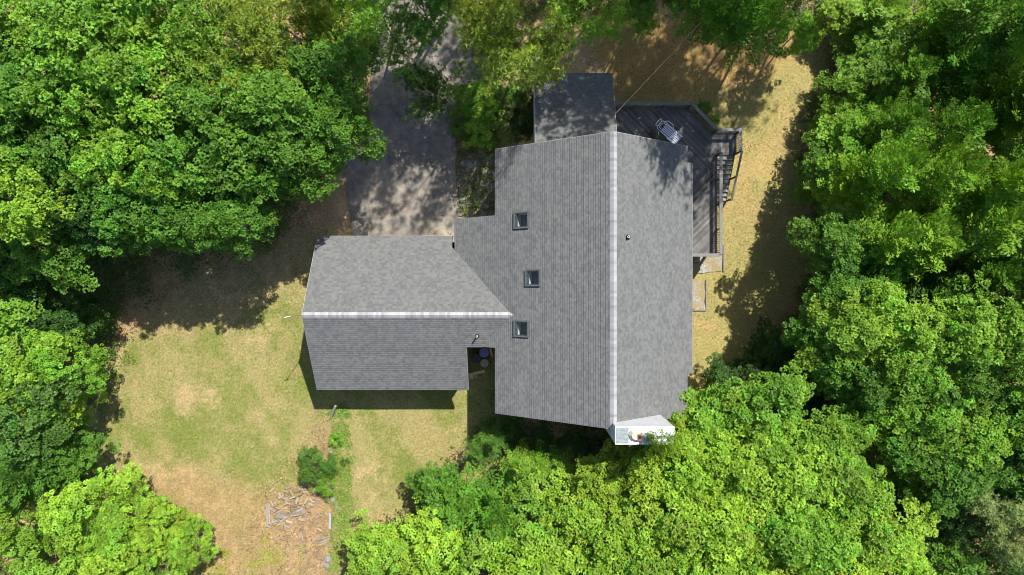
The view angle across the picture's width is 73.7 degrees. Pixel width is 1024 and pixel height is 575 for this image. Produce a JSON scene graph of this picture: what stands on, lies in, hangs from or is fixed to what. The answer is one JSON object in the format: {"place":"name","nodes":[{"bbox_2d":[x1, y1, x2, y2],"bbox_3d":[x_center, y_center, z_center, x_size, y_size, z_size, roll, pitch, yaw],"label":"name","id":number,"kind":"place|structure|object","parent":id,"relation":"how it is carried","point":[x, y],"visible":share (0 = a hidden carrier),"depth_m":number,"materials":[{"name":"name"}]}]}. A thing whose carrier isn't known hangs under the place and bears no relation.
{"place":"outdoors","nodes":[
{"label":"outdoors","id":0,"kind":"place"},
{"bbox_2d":[344,0,491,241],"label":"driveway","id":1,"kind":"structure","parent":0,"point":[402,182],"depth_m":43.93,"materials":[{"name":"grey asphalt"}]},
{"bbox_2d":[0,0,1023,574],"bbox_3d":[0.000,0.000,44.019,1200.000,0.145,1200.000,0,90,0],"label":"ground","id":2,"kind":"structure","parent":0,"point":[694,80],"depth_m":44.00,"materials":[{"name":"green plant"}]},
{"bbox_2d":[0,328,78,427],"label":"maple tree","id":3,"kind":"object","parent":2,"relation":"on","point":[6,359],"visible":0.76,"depth_m":35.85,"materials":[{"name":"green plant"}]},
{"bbox_2d":[0,363,81,473],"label":"maple tree","id":4,"kind":"object","parent":2,"relation":"on","point":[9,451],"visible":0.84,"depth_m":36.29,"materials":[{"name":"green plant"}]},
{"bbox_2d":[0,430,82,525],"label":"beech tree","id":5,"kind":"object","parent":2,"relation":"on","point":[33,485],"visible":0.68,"depth_m":37.28,"materials":[{"name":"green plant"}]},
{"bbox_2d":[0,480,82,557],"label":"maple tree","id":6,"kind":"object","parent":2,"relation":"on","point":[27,539],"visible":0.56,"depth_m":37.15,"materials":[{"name":"green plant"}]},
{"bbox_2d":[0,201,99,294],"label":"maple tree","id":7,"kind":"object","parent":2,"relation":"on","point":[20,259],"visible":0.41,"depth_m":35.83,"materials":[{"name":"green plant"}]},
{"bbox_2d":[0,30,99,149],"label":"maple tree","id":8,"kind":"object","parent":2,"relation":"on","point":[9,83],"visible":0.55,"depth_m":32.08,"materials":[{"name":"green plant"}]},
{"bbox_2d":[0,144,100,250],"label":"maple tree","id":9,"kind":"object","parent":2,"relation":"on","point":[13,221],"visible":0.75,"depth_m":32.33,"materials":[{"name":"green plant"}]},
{"bbox_2d":[2,520,114,574],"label":"maple tree","id":10,"kind":"object","parent":2,"relation":"on","point":[41,568],"visible":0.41,"depth_m":37.83,"materials":[{"name":"green plant"}]},
{"bbox_2d":[17,319,110,394],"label":"maple tree","id":11,"kind":"object","parent":2,"relation":"on","point":[89,379],"visible":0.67,"depth_m":38.18,"materials":[{"name":"green plant"}]},
{"bbox_2d":[20,421,121,495],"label":"maple tree","id":12,"kind":"object","parent":2,"relation":"on","point":[86,459],"visible":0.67,"depth_m":39.24,"materials":[{"name":"green plant"}]},
{"bbox_2d":[11,104,160,213],"bbox_3d":[-22.992,-6.270,38.036,6.521,12.552,6.755,-44,100,-6],"label":"maple tree","id":13,"kind":"object","parent":2,"relation":"on","point":[42,145],"visible":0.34,"depth_m":33.08,"materials":[{"name":"green plant"}]},
{"bbox_2d":[34,159,141,258],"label":"maple tree","id":14,"kind":"object","parent":2,"relation":"on","point":[81,232],"visible":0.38,"depth_m":34.65,"materials":[{"name":"green plant"}]},
{"bbox_2d":[31,462,147,558],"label":"maple tree","id":15,"kind":"object","parent":2,"relation":"on","point":[70,527],"visible":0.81,"depth_m":37.58,"materials":[{"name":"green plant"}]},
{"bbox_2d":[14,46,167,158],"bbox_3d":[-21.119,-9.836,37.525,6.882,13.644,6.643,30,89,-11],"label":"maple tree","id":16,"kind":"object","parent":2,"relation":"on","point":[93,122],"visible":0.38,"depth_m":32.26,"materials":[{"name":"green plant"}]},
{"bbox_2d":[13,0,178,108],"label":"maple tree","id":17,"kind":"object","parent":2,"relation":"on","point":[55,22],"visible":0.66,"depth_m":30.52,"materials":[{"name":"green plant"}]},
{"bbox_2d":[73,158,171,257],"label":"maple tree","id":18,"kind":"object","parent":2,"relation":"on","point":[112,216],"visible":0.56,"depth_m":33.37,"materials":[{"name":"green plant"}]},
{"bbox_2d":[82,485,172,570],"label":"maple tree","id":19,"kind":"object","parent":2,"relation":"on","point":[102,522],"visible":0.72,"depth_m":38.05,"materials":[{"name":"green plant"}]},
{"bbox_2d":[68,110,198,215],"bbox_3d":[-19.707,-6.137,37.452,5.799,13.753,6.007,-25,98,-8],"label":"maple tree","id":20,"kind":"object","parent":2,"relation":"on","point":[116,152],"visible":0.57,"depth_m":32.37,"materials":[{"name":"green plant"}]},
{"bbox_2d":[69,24,199,161],"bbox_3d":[-17.587,-9.996,37.061,6.007,14.405,6.362,15,90,0],"label":"maple tree","id":21,"kind":"object","parent":2,"relation":"on","point":[122,68],"visible":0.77,"depth_m":31.44,"materials":[{"name":"green plant"}]},
{"bbox_2d":[78,0,241,84],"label":"maple tree","id":22,"kind":"object","parent":2,"relation":"on","point":[177,30],"visible":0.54,"depth_m":31.72,"materials":[{"name":"green plant"}]},
{"bbox_2d":[126,495,199,564],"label":"maple tree","id":23,"kind":"object","parent":2,"relation":"on","point":[141,539],"visible":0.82,"depth_m":39.20,"materials":[{"name":"green plant"}]},
{"bbox_2d":[119,157,226,255],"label":"maple tree","id":24,"kind":"object","parent":2,"relation":"on","point":[173,224],"visible":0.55,"depth_m":34.19,"materials":[{"name":"green plant"}]},
{"bbox_2d":[122,91,259,222],"bbox_3d":[-17.349,-6.296,37.892,6.999,12.880,6.756,42,86,-10],"label":"maple tree","id":25,"kind":"object","parent":2,"relation":"on","point":[158,146],"visible":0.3,"depth_m":32.82,"materials":[{"name":"green plant"}]},
{"bbox_2d":[165,514,220,570],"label":"maple tree","id":26,"kind":"object","parent":2,"relation":"on","point":[177,554],"visible":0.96,"depth_m":40.24,"materials":[{"name":"green plant"}]},
{"bbox_2d":[157,45,259,164],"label":"maple tree","id":27,"kind":"object","parent":2,"relation":"on","point":[203,102],"visible":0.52,"depth_m":31.86,"materials":[{"name":"green plant"}]},
{"bbox_2d":[165,0,287,113],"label":"ash tree","id":28,"kind":"object","parent":2,"relation":"on","point":[234,27],"visible":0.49,"depth_m":32.12,"materials":[{"name":"green plant"}]},
{"bbox_2d":[175,178,281,261],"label":"maple tree","id":29,"kind":"object","parent":2,"relation":"on","point":[227,235],"visible":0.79,"depth_m":34.42,"materials":[{"name":"green plant"}]},
{"bbox_2d":[170,102,291,210],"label":"maple tree","id":30,"kind":"object","parent":2,"relation":"on","point":[238,151],"visible":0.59,"depth_m":32.82,"materials":[{"name":"green plant"}]},
{"bbox_2d":[213,56,352,163],"bbox_3d":[-11.815,-9.709,37.520,5.978,13.606,6.178,37,90,-11],"label":"maple tree","id":31,"kind":"object","parent":2,"relation":"on","point":[254,96],"visible":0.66,"depth_m":31.90,"materials":[{"name":"green plant"}]},
{"bbox_2d":[232,89,339,202],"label":"maple tree","id":32,"kind":"object","parent":2,"relation":"on","point":[280,150],"visible":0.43,"depth_m":33.85,"materials":[{"name":"green plant"}]},
{"bbox_2d":[220,0,372,93],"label":"ash tree","id":33,"kind":"object","parent":2,"relation":"on","point":[303,18],"visible":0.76,"depth_m":32.97,"materials":[{"name":"green plant"}]},
{"bbox_2d":[269,23,385,137],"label":"maple tree","id":34,"kind":"object","parent":2,"relation":"on","point":[319,52],"visible":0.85,"depth_m":33.26,"materials":[{"name":"green plant"}]},
{"bbox_2d":[326,407,355,572],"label":"weeds","id":35,"kind":"object","parent":2,"relation":"on","point":[339,518],"visible":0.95,"depth_m":43.91,"materials":[{"name":"green plant"}]},
{"bbox_2d":[298,88,387,173],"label":"maple tree","id":36,"kind":"object","parent":2,"relation":"on","point":[337,138],"visible":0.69,"depth_m":34.51,"materials":[{"name":"green plant"}]},
{"bbox_2d":[297,0,404,60],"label":"ash tree","id":37,"kind":"object","parent":2,"relation":"on","point":[367,19],"visible":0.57,"depth_m":34.59,"materials":[{"name":"green plant"}]},
{"bbox_2d":[340,508,438,574],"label":"maple tree","id":38,"kind":"object","parent":2,"relation":"on","point":[365,563],"visible":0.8,"depth_m":38.59,"materials":[{"name":"green plant"}]},
{"bbox_2d":[380,0,456,52],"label":"ash tree","id":39,"kind":"object","parent":2,"relation":"on","point":[421,28],"visible":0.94,"depth_m":37.08,"materials":[{"name":"green plant"}]},
{"bbox_2d":[396,55,451,124],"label":"ash tree","id":40,"kind":"object","parent":2,"relation":"on","point":[433,85],"visible":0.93,"depth_m":39.58,"materials":[{"name":"green plant"}]},
{"bbox_2d":[396,493,482,574],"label":"maple tree","id":41,"kind":"object","parent":2,"relation":"on","point":[420,535],"visible":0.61,"depth_m":37.58,"materials":[{"name":"green plant"}]},
{"bbox_2d":[424,461,490,544],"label":"beech tree","id":42,"kind":"object","parent":2,"relation":"on","point":[450,503],"visible":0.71,"depth_m":38.40,"materials":[{"name":"green plant"}]},
{"bbox_2d":[284,73,692,444],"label":"house","id":43,"kind":"structure","parent":2,"relation":"on","point":[560,281],"depth_m":36.93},
{"bbox_2d":[453,74,532,217],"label":"ground cover","id":44,"kind":"object","parent":2,"relation":"on","point":[462,154],"visible":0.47,"depth_m":43.83,"materials":[{"name":"green plant"}]},
{"bbox_2d":[458,464,538,564],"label":"beech tree","id":45,"kind":"object","parent":2,"relation":"on","point":[489,501],"visible":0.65,"depth_m":36.85,"materials":[{"name":"green plant"}]},
{"bbox_2d":[0,0,1023,574],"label":"undergrowth","id":46,"kind":"object","parent":2,"relation":"on","point":[124,262],"visible":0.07,"depth_m":43.61,"materials":[{"name":"green plant"}]},
{"bbox_2d":[456,0,591,95],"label":"ash tree","id":47,"kind":"object","parent":2,"relation":"on","point":[505,56],"visible":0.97,"depth_m":34.59,"materials":[{"name":"green plant"}]},
{"bbox_2d":[482,459,569,567],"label":"maple tree","id":48,"kind":"object","parent":2,"relation":"on","point":[527,487],"visible":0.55,"depth_m":36.16,"materials":[{"name":"green plant"}]},
{"bbox_2d":[480,524,575,574],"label":"maple tree","id":49,"kind":"object","parent":2,"relation":"on","point":[528,561],"visible":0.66,"depth_m":35.45,"materials":[{"name":"green plant"}]},
{"bbox_2d":[539,467,616,552],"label":"maple tree","id":50,"kind":"object","parent":2,"relation":"on","point":[572,522],"visible":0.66,"depth_m":35.46,"materials":[{"name":"green plant"}]},
{"bbox_2d":[538,0,638,48],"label":"ash tree","id":51,"kind":"object","parent":2,"relation":"on","point":[575,15],"visible":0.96,"depth_m":35.40,"materials":[{"name":"green plant"}]},
{"bbox_2d":[566,446,636,523],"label":"maple tree","id":52,"kind":"object","parent":2,"relation":"on","point":[598,468],"visible":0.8,"depth_m":35.54,"materials":[{"name":"green plant"}]},
{"bbox_2d":[569,483,668,574],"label":"maple tree","id":53,"kind":"object","parent":2,"relation":"on","point":[599,525],"visible":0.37,"depth_m":34.64,"materials":[{"name":"green plant"}]},
{"bbox_2d":[584,502,689,574],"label":"maple tree","id":54,"kind":"object","parent":2,"relation":"on","point":[649,565],"visible":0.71,"depth_m":33.62,"materials":[{"name":"green plant"}]},
{"bbox_2d":[599,438,674,516],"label":"maple tree","id":55,"kind":"object","parent":2,"relation":"on","point":[640,470],"visible":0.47,"depth_m":35.20,"materials":[{"name":"green plant"}]},
{"bbox_2d":[603,445,719,558],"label":"maple tree","id":56,"kind":"object","parent":2,"relation":"on","point":[667,532],"visible":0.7,"depth_m":33.50,"materials":[{"name":"green plant"}]},
{"bbox_2d":[615,102,742,256],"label":"deck","id":57,"kind":"structure","parent":2,"relation":"on","point":[708,151],"depth_m":42.10,"materials":[{"name":"grey wood"}]},
{"bbox_2d":[628,426,739,526],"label":"maple tree","id":58,"kind":"object","parent":2,"relation":"on","point":[695,485],"visible":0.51,"depth_m":33.91,"materials":[{"name":"green plant"}]},
{"bbox_2d":[669,385,737,470],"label":"maple tree","id":59,"kind":"object","parent":2,"relation":"on","point":[705,417],"visible":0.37,"depth_m":36.14,"materials":[{"name":"green plant"}]},
{"bbox_2d":[674,0,748,44],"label":"beech tree","id":60,"kind":"object","parent":2,"relation":"on","point":[711,11],"visible":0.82,"depth_m":35.54,"materials":[{"name":"green plant"}]},
{"bbox_2d":[663,446,786,568],"bbox_3d":[10.729,12.594,38.017,6.145,12.542,6.461,36,88,11],"label":"maple tree","id":61,"kind":"object","parent":2,"relation":"on","point":[728,541],"visible":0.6,"depth_m":32.92,"materials":[{"name":"green plant"}]},
{"bbox_2d":[673,418,788,522],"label":"maple tree","id":62,"kind":"object","parent":2,"relation":"on","point":[745,473],"visible":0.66,"depth_m":33.44,"materials":[{"name":"green plant"}]},
{"bbox_2d":[700,0,792,69],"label":"beech tree","id":63,"kind":"object","parent":2,"relation":"on","point":[759,15],"visible":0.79,"depth_m":35.63,"materials":[{"name":"green plant"}]},
{"bbox_2d":[701,356,815,465],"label":"maple tree","id":64,"kind":"object","parent":2,"relation":"on","point":[753,395],"visible":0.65,"depth_m":35.55,"materials":[{"name":"green plant"}]},
{"bbox_2d":[724,460,820,574],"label":"maple tree","id":65,"kind":"object","parent":2,"relation":"on","point":[788,535],"visible":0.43,"depth_m":32.81,"materials":[{"name":"green plant"}]},
{"bbox_2d":[744,413,857,519],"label":"maple tree","id":66,"kind":"object","parent":2,"relation":"on","point":[804,482],"visible":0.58,"depth_m":33.43,"materials":[{"name":"green plant"}]},
{"bbox_2d":[771,492,880,574],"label":"maple tree","id":67,"kind":"object","parent":2,"relation":"on","point":[831,538],"visible":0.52,"depth_m":32.92,"materials":[{"name":"green plant"}]},
{"bbox_2d":[783,403,870,495],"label":"maple tree","id":68,"kind":"object","parent":2,"relation":"on","point":[835,425],"visible":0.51,"depth_m":34.72,"materials":[{"name":"green plant"}]},
{"bbox_2d":[785,202,873,279],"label":"maple tree","id":69,"kind":"object","parent":2,"relation":"on","point":[835,221],"visible":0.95,"depth_m":36.47,"materials":[{"name":"green plant"}]},
{"bbox_2d":[798,248,879,319],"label":"maple tree","id":70,"kind":"object","parent":2,"relation":"on","point":[828,285],"visible":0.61,"depth_m":35.86,"materials":[{"name":"green plant"}]},
{"bbox_2d":[803,148,886,222],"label":"beech tree","id":71,"kind":"object","parent":2,"relation":"on","point":[837,189],"visible":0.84,"depth_m":37.92,"materials":[{"name":"green plant"}]},
{"bbox_2d":[794,285,903,374],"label":"maple tree","id":72,"kind":"object","parent":2,"relation":"on","point":[872,328],"visible":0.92,"depth_m":34.78,"materials":[{"name":"green plant"}]},
{"bbox_2d":[810,448,895,541],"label":"maple tree","id":73,"kind":"object","parent":2,"relation":"on","point":[862,485],"visible":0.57,"depth_m":33.89,"materials":[{"name":"green plant"}]},
{"bbox_2d":[811,343,899,420],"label":"maple tree","id":74,"kind":"object","parent":2,"relation":"on","point":[868,383],"visible":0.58,"depth_m":35.37,"materials":[{"name":"green plant"}]},
{"bbox_2d":[815,92,903,163],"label":"beech tree","id":75,"kind":"object","parent":2,"relation":"on","point":[860,118],"visible":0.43,"depth_m":39.01,"materials":[{"name":"green plant"}]},
{"bbox_2d":[812,38,911,119],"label":"maple tree","id":76,"kind":"object","parent":2,"relation":"on","point":[849,72],"visible":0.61,"depth_m":39.55,"materials":[{"name":"green plant"}]},
{"bbox_2d":[830,0,911,50],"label":"beech tree","id":77,"kind":"object","parent":2,"relation":"on","point":[887,13],"visible":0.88,"depth_m":40.15,"materials":[{"name":"green plant"}]},
{"bbox_2d":[838,129,932,210],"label":"beech tree","id":78,"kind":"object","parent":2,"relation":"on","point":[897,158],"visible":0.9,"depth_m":35.18,"materials":[{"name":"green plant"}]},
{"bbox_2d":[841,199,930,275],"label":"beech tree","id":79,"kind":"object","parent":2,"relation":"on","point":[900,236],"visible":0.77,"depth_m":35.16,"materials":[{"name":"green plant"}]},
{"bbox_2d":[836,467,940,574],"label":"maple tree","id":80,"kind":"object","parent":2,"relation":"on","point":[888,547],"visible":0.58,"depth_m":33.75,"materials":[{"name":"green plant"}]},
{"bbox_2d":[842,370,935,453],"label":"maple tree","id":81,"kind":"object","parent":2,"relation":"on","point":[875,427],"visible":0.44,"depth_m":36.08,"materials":[{"name":"green plant"}]},
{"bbox_2d":[845,84,933,148],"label":"beech tree","id":82,"kind":"object","parent":2,"relation":"on","point":[910,115],"visible":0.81,"depth_m":36.42,"materials":[{"name":"green plant"}]},
{"bbox_2d":[858,411,932,488],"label":"maple tree","id":83,"kind":"object","parent":2,"relation":"on","point":[907,460],"visible":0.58,"depth_m":36.53,"materials":[{"name":"green plant"}]},
{"bbox_2d":[840,273,964,398],"bbox_3d":[20.409,2.084,38.477,6.053,11.788,6.270,44,97,9],"label":"maple tree","id":84,"kind":"object","parent":2,"relation":"on","point":[892,293],"visible":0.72,"depth_m":33.99,"materials":[{"name":"green plant"}]},
{"bbox_2d":[856,39,952,108],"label":"beech tree","id":85,"kind":"object","parent":2,"relation":"on","point":[918,69],"visible":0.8,"depth_m":37.83,"materials":[{"name":"green plant"}]},
{"bbox_2d":[857,322,962,409],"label":"maple tree","id":86,"kind":"object","parent":2,"relation":"on","point":[909,390],"visible":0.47,"depth_m":34.52,"materials":[{"name":"green plant"}]},
{"bbox_2d":[872,375,976,464],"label":"maple tree","id":87,"kind":"object","parent":2,"relation":"on","point":[931,440],"visible":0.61,"depth_m":35.45,"materials":[{"name":"green plant"}]},
{"bbox_2d":[866,190,983,302],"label":"beech tree","id":88,"kind":"object","parent":2,"relation":"on","point":[941,226],"visible":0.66,"depth_m":34.55,"materials":[{"name":"green plant"}]},
{"bbox_2d":[875,126,994,218],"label":"beech tree","id":89,"kind":"object","parent":2,"relation":"on","point":[959,165],"visible":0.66,"depth_m":34.01,"materials":[{"name":"green plant"}]},
{"bbox_2d":[898,259,983,328],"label":"beech tree","id":90,"kind":"object","parent":2,"relation":"on","point":[938,284],"visible":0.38,"depth_m":36.18,"materials":[{"name":"green plant"}]},
{"bbox_2d":[894,468,990,548],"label":"maple tree","id":91,"kind":"object","parent":2,"relation":"on","point":[972,527],"visible":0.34,"depth_m":37.85,"materials":[{"name":"green plant"}]},
{"bbox_2d":[893,24,1002,120],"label":"beech tree","id":92,"kind":"object","parent":2,"relation":"on","point":[971,61],"visible":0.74,"depth_m":36.82,"materials":[{"name":"green plant"}]},
{"bbox_2d":[892,270,1004,381],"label":"maple tree","id":93,"kind":"object","parent":2,"relation":"on","point":[961,355],"visible":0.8,"depth_m":33.60,"materials":[{"name":"green plant"}]},
{"bbox_2d":[915,517,986,574],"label":"maple tree","id":94,"kind":"object","parent":2,"relation":"on","point":[949,556],"visible":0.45,"depth_m":38.00,"materials":[{"name":"green plant"}]},
{"bbox_2d":[907,95,997,151],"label":"beech tree","id":95,"kind":"object","parent":2,"relation":"on","point":[973,121],"visible":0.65,"depth_m":35.11,"materials":[{"name":"green plant"}]},
{"bbox_2d":[895,432,1012,522],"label":"maple tree","id":96,"kind":"object","parent":2,"relation":"on","point":[963,486],"visible":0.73,"depth_m":35.71,"materials":[{"name":"green plant"}]},
{"bbox_2d":[894,0,1019,68],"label":"beech tree","id":97,"kind":"object","parent":2,"relation":"on","point":[987,12],"visible":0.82,"depth_m":35.82,"materials":[{"name":"green plant"}]},
{"bbox_2d":[926,345,1012,421],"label":"maple tree","id":98,"kind":"object","parent":2,"relation":"on","point":[982,392],"visible":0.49,"depth_m":34.97,"materials":[{"name":"green plant"}]},
{"bbox_2d":[915,248,1023,306],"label":"beech tree","id":99,"kind":"object","parent":2,"relation":"on","point":[1009,274],"visible":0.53,"depth_m":34.66,"materials":[{"name":"green plant"}]},
{"bbox_2d":[919,398,1023,479],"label":"maple tree","id":100,"kind":"object","parent":2,"relation":"on","point":[984,427],"visible":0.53,"depth_m":35.32,"materials":[{"name":"green plant"}]},
{"bbox_2d":[923,150,1023,213],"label":"beech tree","id":101,"kind":"object","parent":2,"relation":"on","point":[1011,176],"visible":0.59,"depth_m":33.66,"materials":[{"name":"green plant"}]},
{"bbox_2d":[935,186,1023,282],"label":"beech tree","id":102,"kind":"object","parent":2,"relation":"on","point":[1000,217],"visible":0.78,"depth_m":33.83,"materials":[{"name":"green plant"}]},
{"bbox_2d":[945,65,1023,142],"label":"beech tree","id":103,"kind":"object","parent":2,"relation":"on","point":[1000,84],"visible":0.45,"depth_m":35.51,"materials":[{"name":"green plant"}]},
{"bbox_2d":[954,282,1023,378],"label":"maple tree","id":104,"kind":"object","parent":2,"relation":"on","point":[1006,338],"visible":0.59,"depth_m":33.29,"materials":[{"name":"green plant"}]},
{"bbox_2d":[958,478,1023,536],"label":"pine tree","id":105,"kind":"object","parent":2,"relation":"on","point":[990,510],"visible":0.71,"depth_m":35.40,"materials":[{"name":"green plant"}]},
{"bbox_2d":[1,0,1023,574],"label":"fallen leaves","id":106,"kind":"object","parent":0,"point":[327,420],"depth_m":43.91,"materials":[{"name":"brown plant"}]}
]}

